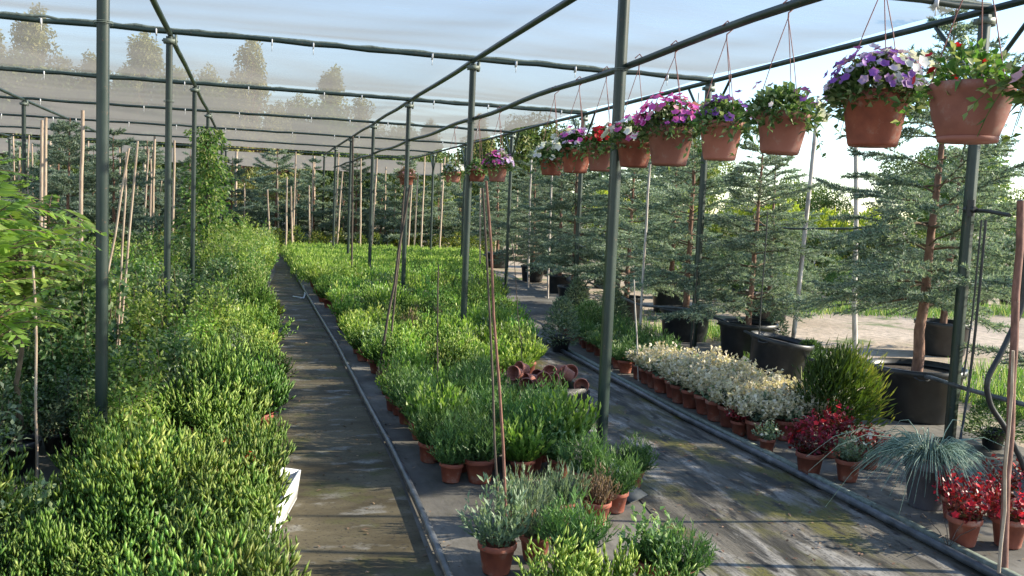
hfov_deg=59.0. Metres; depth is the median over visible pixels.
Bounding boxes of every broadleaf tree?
[0,132,89,189]
[0,133,139,174]
[115,140,235,212]
[127,142,226,221]
[257,148,360,205]
[307,151,389,230]
[358,149,475,228]
[367,151,457,215]
[456,119,594,215]
[574,170,676,213]
[657,146,758,213]
[759,173,853,226]
[861,148,983,236]
[897,144,1015,241]
[1001,184,1023,231]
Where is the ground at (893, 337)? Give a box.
[160,222,1023,446]
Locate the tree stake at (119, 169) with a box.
[119,148,120,194]
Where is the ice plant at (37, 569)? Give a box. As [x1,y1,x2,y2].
[2,542,81,575]
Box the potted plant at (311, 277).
[306,261,333,293]
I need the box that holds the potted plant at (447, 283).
[439,278,459,286]
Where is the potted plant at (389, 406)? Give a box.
[375,360,406,411]
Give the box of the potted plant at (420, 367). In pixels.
[409,363,439,383]
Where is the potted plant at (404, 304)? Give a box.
[384,288,420,315]
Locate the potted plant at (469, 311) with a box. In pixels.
[457,301,480,319]
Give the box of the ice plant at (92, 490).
[72,418,199,563]
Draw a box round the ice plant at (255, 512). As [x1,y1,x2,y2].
[173,462,290,552]
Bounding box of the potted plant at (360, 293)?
[342,282,373,304]
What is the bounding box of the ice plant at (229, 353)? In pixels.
[208,341,246,372]
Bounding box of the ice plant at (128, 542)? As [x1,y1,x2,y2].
[89,515,177,575]
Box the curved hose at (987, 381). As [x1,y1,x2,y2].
[984,200,1023,476]
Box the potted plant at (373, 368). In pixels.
[356,334,394,373]
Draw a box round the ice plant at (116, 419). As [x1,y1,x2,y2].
[90,404,145,449]
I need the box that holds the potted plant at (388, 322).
[375,312,402,333]
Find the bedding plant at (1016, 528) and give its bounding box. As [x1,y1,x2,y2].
[978,472,1023,549]
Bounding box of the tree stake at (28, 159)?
[27,135,29,194]
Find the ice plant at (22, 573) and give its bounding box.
[0,567,23,575]
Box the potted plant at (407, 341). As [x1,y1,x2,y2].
[385,334,416,352]
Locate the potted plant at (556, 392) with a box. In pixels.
[521,367,580,423]
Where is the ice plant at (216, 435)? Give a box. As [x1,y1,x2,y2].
[192,421,242,455]
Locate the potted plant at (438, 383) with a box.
[427,376,456,392]
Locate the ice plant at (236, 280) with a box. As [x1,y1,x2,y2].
[226,270,249,297]
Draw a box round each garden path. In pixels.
[269,252,435,575]
[535,340,985,575]
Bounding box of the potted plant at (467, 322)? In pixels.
[453,314,479,330]
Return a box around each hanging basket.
[396,156,417,187]
[436,125,464,186]
[460,114,488,181]
[480,107,514,181]
[527,85,562,180]
[543,76,608,176]
[567,66,611,171]
[596,54,671,170]
[634,40,707,166]
[676,21,766,160]
[719,0,830,158]
[798,0,941,147]
[890,0,1016,144]
[962,52,1023,143]
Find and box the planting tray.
[251,463,300,537]
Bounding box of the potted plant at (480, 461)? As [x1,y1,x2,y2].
[442,402,517,484]
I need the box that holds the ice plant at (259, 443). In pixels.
[214,397,295,478]
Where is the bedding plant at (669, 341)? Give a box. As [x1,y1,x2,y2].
[647,329,681,348]
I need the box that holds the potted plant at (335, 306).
[327,290,363,328]
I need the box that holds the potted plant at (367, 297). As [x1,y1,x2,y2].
[360,295,382,305]
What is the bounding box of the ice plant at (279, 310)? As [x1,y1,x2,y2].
[270,296,285,315]
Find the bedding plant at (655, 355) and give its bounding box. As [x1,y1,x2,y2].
[639,345,672,388]
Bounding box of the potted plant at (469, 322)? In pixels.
[452,313,482,338]
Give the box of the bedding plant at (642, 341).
[618,327,652,348]
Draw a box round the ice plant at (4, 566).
[0,508,38,575]
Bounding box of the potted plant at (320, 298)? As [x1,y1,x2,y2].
[316,279,328,301]
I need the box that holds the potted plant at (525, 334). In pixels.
[499,319,540,348]
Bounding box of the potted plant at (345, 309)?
[334,292,366,317]
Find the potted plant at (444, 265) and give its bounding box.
[431,256,457,269]
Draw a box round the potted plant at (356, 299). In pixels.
[343,294,364,308]
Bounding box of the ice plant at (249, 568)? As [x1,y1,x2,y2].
[176,500,310,575]
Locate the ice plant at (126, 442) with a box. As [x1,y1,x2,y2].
[120,417,177,454]
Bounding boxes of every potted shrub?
[0,299,76,400]
[0,331,41,402]
[0,331,61,423]
[0,363,62,434]
[0,367,50,466]
[0,381,33,481]
[7,366,94,453]
[11,287,94,375]
[25,358,124,449]
[28,318,112,411]
[32,252,135,384]
[42,252,95,285]
[45,345,117,410]
[54,237,94,252]
[56,232,86,252]
[59,268,117,323]
[61,288,121,343]
[64,371,134,453]
[67,243,113,277]
[73,339,160,410]
[74,241,120,268]
[75,243,125,282]
[82,333,169,416]
[82,353,164,446]
[84,233,132,252]
[85,263,140,341]
[87,231,131,265]
[93,337,143,384]
[108,289,172,361]
[109,230,126,258]
[109,235,161,285]
[109,255,158,296]
[111,266,182,362]
[113,258,191,330]
[122,275,172,336]
[123,231,160,265]
[123,235,152,252]
[123,246,157,284]
[124,319,204,385]
[127,222,163,258]
[129,231,183,278]
[130,337,189,411]
[145,263,193,292]
[149,261,194,297]
[153,325,200,367]
[155,225,201,268]
[158,226,178,240]
[158,289,190,314]
[159,227,198,262]
[159,241,203,285]
[159,253,188,279]
[159,295,221,348]
[161,305,201,334]
[166,270,238,336]
[177,269,196,298]
[182,277,233,317]
[185,277,216,311]
[188,240,220,280]
[189,259,233,282]
[192,271,242,304]
[194,276,241,323]
[196,237,219,263]
[198,254,244,286]
[200,253,245,283]
[272,227,284,247]
[273,233,284,248]
[283,224,307,244]
[283,233,301,244]
[306,229,322,242]
[306,229,327,244]
[326,232,345,244]
[327,226,346,245]
[350,234,367,243]
[366,231,385,244]
[384,232,401,246]
[407,233,423,245]
[425,233,446,248]
[441,236,459,247]
[445,231,460,248]
[469,236,484,252]
[483,239,499,251]
[538,295,582,352]
[560,277,590,311]
[566,298,601,330]
[599,288,632,327]
[649,259,684,270]
[715,261,764,298]
[755,254,803,291]
[765,242,785,257]
[765,311,790,335]
[794,262,823,298]
[798,337,825,374]
[817,253,846,281]
[819,266,862,303]
[857,262,900,305]
[959,391,1023,449]
[975,262,1001,305]
[995,274,1012,304]
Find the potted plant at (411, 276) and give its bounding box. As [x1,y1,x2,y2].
[407,269,417,280]
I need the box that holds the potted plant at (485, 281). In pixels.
[475,272,497,288]
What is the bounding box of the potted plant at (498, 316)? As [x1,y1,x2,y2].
[469,302,506,326]
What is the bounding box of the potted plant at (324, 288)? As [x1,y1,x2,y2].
[323,277,349,311]
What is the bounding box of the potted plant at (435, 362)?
[421,351,455,374]
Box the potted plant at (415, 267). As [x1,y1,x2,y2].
[413,259,433,270]
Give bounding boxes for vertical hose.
[953,220,986,472]
[963,220,982,375]
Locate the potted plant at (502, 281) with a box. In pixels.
[480,270,509,292]
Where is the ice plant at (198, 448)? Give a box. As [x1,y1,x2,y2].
[160,433,245,503]
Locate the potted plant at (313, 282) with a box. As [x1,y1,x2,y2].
[312,274,326,297]
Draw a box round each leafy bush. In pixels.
[196,215,226,255]
[197,235,219,264]
[208,229,242,277]
[209,237,239,265]
[210,232,242,273]
[217,232,242,262]
[222,231,248,262]
[235,224,253,245]
[236,213,256,244]
[236,244,268,275]
[237,219,254,247]
[239,220,273,274]
[240,235,270,283]
[242,217,258,236]
[242,230,251,248]
[243,257,268,288]
[246,231,271,270]
[249,241,272,274]
[254,218,278,264]
[255,226,276,256]
[256,241,276,282]
[267,225,282,254]
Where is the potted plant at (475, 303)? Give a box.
[473,299,495,308]
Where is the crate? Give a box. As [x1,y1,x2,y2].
[509,380,586,408]
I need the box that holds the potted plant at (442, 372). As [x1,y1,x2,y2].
[428,365,449,379]
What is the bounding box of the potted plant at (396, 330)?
[377,322,411,340]
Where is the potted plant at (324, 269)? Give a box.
[313,263,332,273]
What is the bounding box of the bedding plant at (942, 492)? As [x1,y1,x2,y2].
[932,462,979,517]
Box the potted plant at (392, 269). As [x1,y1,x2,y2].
[388,264,418,278]
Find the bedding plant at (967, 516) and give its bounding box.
[935,469,1000,547]
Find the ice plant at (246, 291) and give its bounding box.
[232,274,262,307]
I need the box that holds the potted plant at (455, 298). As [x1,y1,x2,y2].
[449,294,471,306]
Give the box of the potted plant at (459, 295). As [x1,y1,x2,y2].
[439,280,460,301]
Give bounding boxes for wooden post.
[234,151,237,227]
[373,159,377,228]
[440,163,442,187]
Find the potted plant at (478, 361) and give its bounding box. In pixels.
[461,345,502,384]
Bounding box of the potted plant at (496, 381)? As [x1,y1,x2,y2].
[487,373,514,395]
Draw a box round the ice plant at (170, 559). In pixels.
[137,541,207,575]
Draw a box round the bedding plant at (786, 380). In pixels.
[779,377,807,392]
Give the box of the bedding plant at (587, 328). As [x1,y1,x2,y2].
[574,316,600,347]
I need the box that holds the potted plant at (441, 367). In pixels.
[432,360,460,378]
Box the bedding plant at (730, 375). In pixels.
[711,371,738,383]
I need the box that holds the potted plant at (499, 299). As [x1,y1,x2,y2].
[486,293,510,306]
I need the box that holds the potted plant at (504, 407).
[491,389,531,423]
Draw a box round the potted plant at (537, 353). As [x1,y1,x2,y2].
[508,327,547,373]
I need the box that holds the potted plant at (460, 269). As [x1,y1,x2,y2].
[453,264,474,277]
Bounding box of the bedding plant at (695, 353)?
[685,346,709,360]
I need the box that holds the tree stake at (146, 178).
[144,149,148,214]
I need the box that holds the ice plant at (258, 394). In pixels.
[213,376,272,433]
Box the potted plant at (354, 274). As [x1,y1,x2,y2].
[351,268,369,280]
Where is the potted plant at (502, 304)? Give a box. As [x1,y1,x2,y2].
[494,299,508,310]
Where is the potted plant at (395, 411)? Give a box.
[378,355,422,415]
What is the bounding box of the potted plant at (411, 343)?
[401,339,431,355]
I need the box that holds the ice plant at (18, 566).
[11,559,33,575]
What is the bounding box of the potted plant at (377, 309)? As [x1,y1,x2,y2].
[359,299,385,317]
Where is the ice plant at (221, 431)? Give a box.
[190,417,227,443]
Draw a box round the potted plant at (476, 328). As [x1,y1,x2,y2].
[465,320,493,348]
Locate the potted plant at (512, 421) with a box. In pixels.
[488,407,523,461]
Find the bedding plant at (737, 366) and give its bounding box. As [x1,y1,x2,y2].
[731,356,761,373]
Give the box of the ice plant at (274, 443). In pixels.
[251,427,288,464]
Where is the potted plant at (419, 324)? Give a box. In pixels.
[411,316,436,342]
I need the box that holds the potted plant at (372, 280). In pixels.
[355,269,391,289]
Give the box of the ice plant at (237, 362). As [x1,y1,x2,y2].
[171,323,258,427]
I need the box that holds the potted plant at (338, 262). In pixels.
[330,259,349,274]
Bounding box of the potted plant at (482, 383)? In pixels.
[476,368,513,395]
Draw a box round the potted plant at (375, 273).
[369,267,393,278]
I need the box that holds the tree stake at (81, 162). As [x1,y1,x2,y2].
[79,110,84,254]
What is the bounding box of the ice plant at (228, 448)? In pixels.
[205,433,253,457]
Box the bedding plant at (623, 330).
[613,316,629,336]
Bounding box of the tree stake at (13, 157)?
[12,134,15,199]
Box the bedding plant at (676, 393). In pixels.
[663,358,693,403]
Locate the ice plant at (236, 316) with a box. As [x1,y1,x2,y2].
[194,286,240,333]
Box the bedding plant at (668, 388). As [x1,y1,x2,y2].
[656,354,693,397]
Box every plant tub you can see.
[487,252,504,267]
[521,265,542,281]
[546,274,570,293]
[557,284,589,304]
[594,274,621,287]
[614,294,644,320]
[653,286,683,312]
[660,305,711,341]
[716,318,780,360]
[749,331,813,379]
[752,291,785,320]
[867,358,968,424]
[914,318,972,356]
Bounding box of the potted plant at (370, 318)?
[348,316,382,342]
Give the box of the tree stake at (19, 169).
[18,147,19,191]
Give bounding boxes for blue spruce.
[0,139,38,199]
[0,155,27,199]
[0,164,14,218]
[16,150,73,222]
[26,121,90,225]
[28,119,118,249]
[29,154,74,195]
[61,145,142,229]
[65,127,163,247]
[73,139,135,205]
[76,154,118,207]
[116,140,179,233]
[127,169,164,233]
[159,168,211,233]
[160,150,210,240]
[199,179,243,235]
[202,156,260,237]
[233,169,288,242]
[234,148,314,241]
[270,157,346,243]
[272,168,338,239]
[310,177,381,244]
[320,153,392,244]
[344,173,425,245]
[367,155,450,245]
[392,179,428,238]
[398,171,478,247]
[432,192,492,247]
[443,177,473,242]
[457,151,527,250]
[470,152,522,250]
[474,181,502,241]
[486,150,570,265]
[499,160,580,258]
[503,176,536,245]
[509,173,602,275]
[515,118,644,288]
[529,120,706,303]
[555,167,653,262]
[603,93,784,315]
[617,122,725,287]
[622,167,714,270]
[646,128,836,326]
[725,154,851,298]
[775,9,1023,371]
[851,144,1016,323]
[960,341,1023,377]
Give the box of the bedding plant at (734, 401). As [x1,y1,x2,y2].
[722,386,759,434]
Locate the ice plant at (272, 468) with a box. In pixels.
[217,437,294,504]
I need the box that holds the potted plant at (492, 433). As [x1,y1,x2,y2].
[473,415,507,469]
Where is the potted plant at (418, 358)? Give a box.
[386,341,433,375]
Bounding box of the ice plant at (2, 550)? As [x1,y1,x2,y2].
[0,541,6,554]
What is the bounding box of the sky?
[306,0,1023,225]
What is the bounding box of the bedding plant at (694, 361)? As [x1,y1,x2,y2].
[677,356,702,369]
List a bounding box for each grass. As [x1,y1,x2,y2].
[593,308,974,400]
[789,297,1023,319]
[942,357,1023,418]
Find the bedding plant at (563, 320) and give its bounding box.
[557,311,582,334]
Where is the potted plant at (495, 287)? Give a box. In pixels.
[473,276,502,296]
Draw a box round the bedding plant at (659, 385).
[646,352,676,392]
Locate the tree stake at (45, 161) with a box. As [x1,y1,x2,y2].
[43,117,46,227]
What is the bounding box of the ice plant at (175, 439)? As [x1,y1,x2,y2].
[128,419,195,514]
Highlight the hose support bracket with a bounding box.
[962,200,1010,216]
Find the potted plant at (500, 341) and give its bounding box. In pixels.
[487,332,514,352]
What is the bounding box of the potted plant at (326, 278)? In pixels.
[317,274,340,286]
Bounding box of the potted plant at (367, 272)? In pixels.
[353,266,374,278]
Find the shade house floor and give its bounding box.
[0,234,1023,575]
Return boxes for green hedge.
[4,156,474,232]
[413,191,943,248]
[664,217,1014,288]
[977,224,1015,288]
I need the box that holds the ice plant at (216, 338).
[203,328,232,350]
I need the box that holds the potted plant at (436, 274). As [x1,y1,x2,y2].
[427,269,444,279]
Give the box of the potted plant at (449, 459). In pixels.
[426,408,476,482]
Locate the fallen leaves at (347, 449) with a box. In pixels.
[281,309,460,571]
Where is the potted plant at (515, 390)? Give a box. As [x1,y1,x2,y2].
[495,377,540,411]
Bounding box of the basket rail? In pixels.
[333,0,822,167]
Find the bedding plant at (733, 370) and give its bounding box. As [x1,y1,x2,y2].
[719,360,753,382]
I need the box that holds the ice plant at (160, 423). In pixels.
[138,405,171,434]
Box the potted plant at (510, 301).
[498,295,516,306]
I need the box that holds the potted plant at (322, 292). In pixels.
[312,271,337,307]
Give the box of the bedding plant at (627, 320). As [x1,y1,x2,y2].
[613,310,634,328]
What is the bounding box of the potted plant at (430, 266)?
[424,259,449,275]
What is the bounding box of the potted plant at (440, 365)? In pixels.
[420,358,451,387]
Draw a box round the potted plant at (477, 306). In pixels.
[470,301,482,312]
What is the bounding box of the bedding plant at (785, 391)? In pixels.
[776,381,805,416]
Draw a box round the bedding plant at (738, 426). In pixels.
[724,404,753,436]
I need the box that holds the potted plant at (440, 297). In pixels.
[424,283,456,306]
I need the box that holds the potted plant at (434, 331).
[420,312,463,342]
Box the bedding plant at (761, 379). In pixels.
[742,375,775,390]
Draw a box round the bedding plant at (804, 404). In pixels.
[780,387,829,439]
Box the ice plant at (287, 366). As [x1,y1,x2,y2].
[253,348,296,379]
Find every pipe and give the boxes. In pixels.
[482,254,570,282]
[535,333,1005,575]
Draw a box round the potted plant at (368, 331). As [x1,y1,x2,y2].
[359,322,393,364]
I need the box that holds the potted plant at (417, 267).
[406,262,424,272]
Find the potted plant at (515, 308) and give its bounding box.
[501,297,527,318]
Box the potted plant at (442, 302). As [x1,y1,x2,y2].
[429,294,453,308]
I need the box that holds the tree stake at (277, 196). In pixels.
[276,161,279,244]
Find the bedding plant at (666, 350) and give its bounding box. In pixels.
[658,346,678,357]
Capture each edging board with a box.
[567,348,659,398]
[656,397,876,506]
[872,505,1021,575]
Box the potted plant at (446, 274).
[433,264,460,282]
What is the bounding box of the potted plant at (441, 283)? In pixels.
[432,276,455,291]
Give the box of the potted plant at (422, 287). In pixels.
[412,273,442,295]
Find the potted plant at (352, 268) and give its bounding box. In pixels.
[350,259,364,275]
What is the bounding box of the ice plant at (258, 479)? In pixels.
[215,458,281,530]
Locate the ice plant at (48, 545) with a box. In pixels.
[8,508,90,575]
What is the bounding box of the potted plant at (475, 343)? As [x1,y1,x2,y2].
[458,332,487,356]
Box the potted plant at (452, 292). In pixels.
[438,280,468,298]
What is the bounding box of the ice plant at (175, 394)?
[157,359,230,432]
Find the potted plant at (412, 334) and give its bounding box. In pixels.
[387,319,426,349]
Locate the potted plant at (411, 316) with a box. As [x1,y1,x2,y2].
[401,309,421,325]
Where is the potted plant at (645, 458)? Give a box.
[608,430,660,487]
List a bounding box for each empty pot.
[506,365,523,380]
[515,361,529,373]
[519,377,533,390]
[523,373,536,385]
[531,369,541,374]
[536,371,550,386]
[542,365,556,372]
[545,372,561,387]
[556,365,564,373]
[559,365,574,381]
[566,364,577,378]
[574,378,588,389]
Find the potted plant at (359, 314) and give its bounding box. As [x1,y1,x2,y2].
[349,308,370,320]
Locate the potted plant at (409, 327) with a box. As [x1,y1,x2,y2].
[407,319,427,329]
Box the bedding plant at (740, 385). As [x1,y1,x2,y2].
[732,375,757,390]
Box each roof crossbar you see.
[0,14,710,81]
[0,67,584,114]
[0,95,511,133]
[0,113,465,146]
[0,125,433,152]
[1,134,403,158]
[895,0,991,15]
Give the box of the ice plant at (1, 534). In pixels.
[0,529,19,562]
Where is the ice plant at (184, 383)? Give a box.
[170,331,235,392]
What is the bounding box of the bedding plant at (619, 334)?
[613,331,631,339]
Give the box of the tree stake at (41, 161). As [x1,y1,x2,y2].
[39,120,43,243]
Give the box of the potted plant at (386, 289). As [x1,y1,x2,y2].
[371,279,412,309]
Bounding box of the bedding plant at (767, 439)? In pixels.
[751,419,783,451]
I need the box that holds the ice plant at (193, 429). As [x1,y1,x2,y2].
[174,422,205,440]
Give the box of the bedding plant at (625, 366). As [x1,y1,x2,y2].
[612,336,641,373]
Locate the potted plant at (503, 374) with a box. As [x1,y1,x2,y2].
[473,355,506,382]
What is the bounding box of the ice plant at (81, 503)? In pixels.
[55,457,131,566]
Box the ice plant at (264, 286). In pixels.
[249,278,274,295]
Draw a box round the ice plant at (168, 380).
[151,363,192,424]
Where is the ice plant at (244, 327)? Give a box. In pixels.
[230,307,261,336]
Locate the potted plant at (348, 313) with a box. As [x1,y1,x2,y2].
[336,308,358,335]
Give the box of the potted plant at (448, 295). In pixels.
[439,290,454,303]
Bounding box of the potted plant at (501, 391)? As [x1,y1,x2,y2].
[478,382,514,423]
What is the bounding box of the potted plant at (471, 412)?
[435,395,489,428]
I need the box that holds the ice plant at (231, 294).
[210,276,245,311]
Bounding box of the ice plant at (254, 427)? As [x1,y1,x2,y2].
[229,413,275,445]
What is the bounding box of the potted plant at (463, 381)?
[440,361,490,400]
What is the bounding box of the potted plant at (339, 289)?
[328,282,363,303]
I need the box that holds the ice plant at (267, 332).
[250,322,281,344]
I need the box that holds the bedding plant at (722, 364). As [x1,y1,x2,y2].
[710,362,737,375]
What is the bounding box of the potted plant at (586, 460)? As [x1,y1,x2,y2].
[556,414,613,492]
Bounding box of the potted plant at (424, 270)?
[417,265,436,276]
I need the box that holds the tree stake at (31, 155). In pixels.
[31,144,32,178]
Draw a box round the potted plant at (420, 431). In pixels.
[404,397,456,463]
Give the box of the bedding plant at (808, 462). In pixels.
[782,412,838,474]
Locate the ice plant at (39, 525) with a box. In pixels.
[17,498,85,567]
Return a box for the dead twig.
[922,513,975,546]
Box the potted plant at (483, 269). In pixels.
[474,264,496,280]
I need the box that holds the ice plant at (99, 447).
[73,411,170,506]
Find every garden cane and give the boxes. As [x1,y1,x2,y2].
[32,265,38,478]
[93,148,129,346]
[114,152,126,355]
[116,141,138,380]
[351,136,353,266]
[376,185,410,379]
[390,186,404,346]
[436,264,438,380]
[479,188,480,263]
[482,188,501,547]
[485,181,508,547]
[511,240,521,359]
[527,160,531,287]
[547,176,552,297]
[633,280,638,380]
[639,164,650,328]
[690,264,697,353]
[758,212,767,334]
[791,96,820,337]
[852,147,858,353]
[997,350,1014,572]
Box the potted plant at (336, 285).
[324,278,357,301]
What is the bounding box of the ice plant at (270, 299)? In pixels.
[241,277,276,307]
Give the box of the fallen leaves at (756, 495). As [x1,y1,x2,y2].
[504,354,973,575]
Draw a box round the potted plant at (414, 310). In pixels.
[391,304,419,324]
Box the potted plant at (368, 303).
[361,295,381,308]
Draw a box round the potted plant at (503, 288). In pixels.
[482,275,511,297]
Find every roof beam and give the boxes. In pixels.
[0,88,117,140]
[150,0,226,148]
[323,0,576,154]
[409,0,1023,159]
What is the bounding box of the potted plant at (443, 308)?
[428,296,456,315]
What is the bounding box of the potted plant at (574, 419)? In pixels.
[522,377,601,459]
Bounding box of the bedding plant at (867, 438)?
[847,422,890,469]
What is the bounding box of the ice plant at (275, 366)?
[248,347,285,386]
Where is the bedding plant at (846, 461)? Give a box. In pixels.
[825,425,874,482]
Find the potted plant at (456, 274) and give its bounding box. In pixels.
[451,270,470,278]
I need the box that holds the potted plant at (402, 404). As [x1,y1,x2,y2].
[393,372,440,439]
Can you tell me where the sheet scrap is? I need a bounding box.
[594,484,647,502]
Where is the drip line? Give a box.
[587,281,1023,406]
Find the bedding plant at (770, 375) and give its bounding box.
[750,365,786,385]
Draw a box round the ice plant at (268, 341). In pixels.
[235,324,279,353]
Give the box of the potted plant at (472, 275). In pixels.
[468,273,479,283]
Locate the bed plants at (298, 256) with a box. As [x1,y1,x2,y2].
[280,239,485,282]
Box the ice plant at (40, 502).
[0,470,65,568]
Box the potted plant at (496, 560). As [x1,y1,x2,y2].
[456,472,537,575]
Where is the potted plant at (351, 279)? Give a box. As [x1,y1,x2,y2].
[335,272,363,287]
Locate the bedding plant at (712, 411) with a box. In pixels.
[697,370,734,421]
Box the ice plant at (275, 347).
[250,335,284,362]
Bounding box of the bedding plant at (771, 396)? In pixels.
[750,385,785,433]
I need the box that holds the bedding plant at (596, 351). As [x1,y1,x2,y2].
[586,332,599,355]
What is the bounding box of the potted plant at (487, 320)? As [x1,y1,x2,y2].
[480,316,497,325]
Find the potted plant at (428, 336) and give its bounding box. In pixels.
[397,328,436,352]
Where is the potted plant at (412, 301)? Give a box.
[404,296,426,309]
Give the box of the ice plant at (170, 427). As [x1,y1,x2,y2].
[154,414,192,444]
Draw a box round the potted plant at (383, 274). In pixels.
[373,266,393,282]
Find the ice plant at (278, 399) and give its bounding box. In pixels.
[221,351,295,428]
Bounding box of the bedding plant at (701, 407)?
[685,366,724,414]
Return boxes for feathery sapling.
[0,156,49,408]
[0,181,106,358]
[0,206,95,476]
[12,191,112,409]
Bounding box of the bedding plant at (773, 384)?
[762,373,793,393]
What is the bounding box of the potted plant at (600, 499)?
[574,459,622,525]
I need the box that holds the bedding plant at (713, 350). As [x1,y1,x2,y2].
[701,344,728,359]
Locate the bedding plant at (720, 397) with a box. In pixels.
[709,378,749,427]
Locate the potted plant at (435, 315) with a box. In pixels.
[427,304,460,327]
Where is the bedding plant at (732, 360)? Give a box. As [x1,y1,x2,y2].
[717,353,748,369]
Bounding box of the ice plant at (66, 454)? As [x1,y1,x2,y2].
[46,407,132,496]
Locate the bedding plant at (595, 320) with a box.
[583,309,601,326]
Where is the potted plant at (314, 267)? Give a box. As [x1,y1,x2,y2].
[304,258,330,289]
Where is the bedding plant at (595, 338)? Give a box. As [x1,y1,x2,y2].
[591,331,622,352]
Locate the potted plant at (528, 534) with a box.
[504,481,565,562]
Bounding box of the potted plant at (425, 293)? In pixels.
[413,289,430,299]
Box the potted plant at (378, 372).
[376,360,396,393]
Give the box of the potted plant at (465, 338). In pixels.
[444,324,480,346]
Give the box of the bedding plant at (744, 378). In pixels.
[731,370,762,383]
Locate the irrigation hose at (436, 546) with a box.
[282,255,452,575]
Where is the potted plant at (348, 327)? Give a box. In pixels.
[338,308,377,353]
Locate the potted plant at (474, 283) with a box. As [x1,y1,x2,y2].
[468,278,483,295]
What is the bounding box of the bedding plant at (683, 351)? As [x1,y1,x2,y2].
[668,349,695,363]
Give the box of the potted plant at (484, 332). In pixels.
[476,316,520,345]
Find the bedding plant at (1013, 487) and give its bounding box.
[973,454,1023,517]
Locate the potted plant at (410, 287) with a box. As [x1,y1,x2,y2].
[402,280,420,293]
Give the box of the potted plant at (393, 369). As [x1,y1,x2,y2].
[381,356,416,383]
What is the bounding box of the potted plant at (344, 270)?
[332,266,354,276]
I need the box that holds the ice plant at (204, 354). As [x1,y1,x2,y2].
[196,332,246,378]
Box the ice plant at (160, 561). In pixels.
[111,498,246,575]
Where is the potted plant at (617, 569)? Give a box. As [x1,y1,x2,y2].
[576,536,652,575]
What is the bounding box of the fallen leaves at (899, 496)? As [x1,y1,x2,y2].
[629,373,1023,559]
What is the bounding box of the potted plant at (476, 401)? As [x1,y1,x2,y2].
[449,381,498,427]
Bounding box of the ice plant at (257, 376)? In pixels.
[244,353,288,396]
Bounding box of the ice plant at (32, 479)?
[0,469,68,529]
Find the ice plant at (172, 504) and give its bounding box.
[146,490,205,554]
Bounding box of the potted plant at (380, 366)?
[376,351,408,372]
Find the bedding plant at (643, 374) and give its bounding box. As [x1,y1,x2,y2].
[631,346,658,383]
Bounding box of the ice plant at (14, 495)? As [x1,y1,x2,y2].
[0,446,32,527]
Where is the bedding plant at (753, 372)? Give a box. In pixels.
[745,364,772,381]
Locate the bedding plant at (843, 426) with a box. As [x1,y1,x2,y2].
[804,399,856,458]
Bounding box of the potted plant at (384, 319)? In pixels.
[378,305,412,326]
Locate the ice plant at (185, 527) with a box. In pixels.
[147,481,238,575]
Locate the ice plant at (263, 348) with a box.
[225,328,277,362]
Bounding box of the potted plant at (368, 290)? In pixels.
[351,278,379,300]
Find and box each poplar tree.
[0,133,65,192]
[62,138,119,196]
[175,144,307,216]
[254,149,302,223]
[278,150,331,210]
[443,138,481,216]
[473,136,496,187]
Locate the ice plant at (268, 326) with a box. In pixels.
[247,321,273,333]
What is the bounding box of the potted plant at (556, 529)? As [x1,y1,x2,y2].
[531,483,618,568]
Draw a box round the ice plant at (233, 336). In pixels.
[215,323,251,355]
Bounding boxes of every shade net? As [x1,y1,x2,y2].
[0,0,985,155]
[0,138,463,175]
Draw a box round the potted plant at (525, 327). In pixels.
[500,321,533,346]
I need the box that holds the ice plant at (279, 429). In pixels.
[238,412,290,452]
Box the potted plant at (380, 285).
[368,280,404,297]
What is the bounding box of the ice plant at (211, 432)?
[170,422,234,466]
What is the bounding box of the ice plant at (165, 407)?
[132,378,194,436]
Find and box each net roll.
[0,11,711,78]
[0,65,586,111]
[948,0,991,3]
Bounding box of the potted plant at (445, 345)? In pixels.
[438,337,460,354]
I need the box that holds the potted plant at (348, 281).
[340,270,370,289]
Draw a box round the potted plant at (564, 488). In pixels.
[532,456,593,524]
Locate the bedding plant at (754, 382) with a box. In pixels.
[742,380,766,406]
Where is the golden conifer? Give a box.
[785,334,899,438]
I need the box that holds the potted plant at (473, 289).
[459,279,486,295]
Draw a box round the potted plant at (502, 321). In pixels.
[485,314,515,336]
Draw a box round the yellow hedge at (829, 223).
[587,189,880,265]
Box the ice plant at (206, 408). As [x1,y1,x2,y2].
[182,365,261,439]
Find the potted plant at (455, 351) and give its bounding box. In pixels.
[420,323,477,369]
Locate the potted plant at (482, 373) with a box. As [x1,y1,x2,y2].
[445,354,490,393]
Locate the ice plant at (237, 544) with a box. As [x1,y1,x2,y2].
[224,507,271,564]
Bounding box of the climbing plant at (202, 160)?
[171,126,245,253]
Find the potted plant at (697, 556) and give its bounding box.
[641,516,719,575]
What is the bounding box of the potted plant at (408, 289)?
[397,281,416,295]
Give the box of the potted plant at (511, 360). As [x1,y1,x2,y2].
[499,344,534,370]
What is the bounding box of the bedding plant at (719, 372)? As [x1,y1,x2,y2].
[706,365,728,379]
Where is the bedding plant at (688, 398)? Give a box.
[672,366,704,408]
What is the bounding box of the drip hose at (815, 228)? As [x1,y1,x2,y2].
[749,224,886,229]
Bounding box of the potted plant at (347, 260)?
[335,258,357,270]
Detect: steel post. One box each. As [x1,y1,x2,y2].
[7,136,12,196]
[19,100,28,217]
[66,120,72,202]
[93,0,112,431]
[162,35,177,349]
[189,86,200,295]
[204,113,212,243]
[219,141,224,228]
[224,149,227,223]
[321,154,326,238]
[332,147,337,246]
[347,138,351,253]
[368,124,377,267]
[401,102,413,287]
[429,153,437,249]
[460,62,479,323]
[460,146,466,256]
[504,132,519,287]
[572,113,595,305]
[589,0,629,455]
[688,79,730,353]
[933,12,1023,442]
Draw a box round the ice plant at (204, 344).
[173,323,235,358]
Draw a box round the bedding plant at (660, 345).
[647,341,674,353]
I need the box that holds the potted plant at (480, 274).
[470,266,489,279]
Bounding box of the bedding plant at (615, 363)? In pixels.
[611,340,626,368]

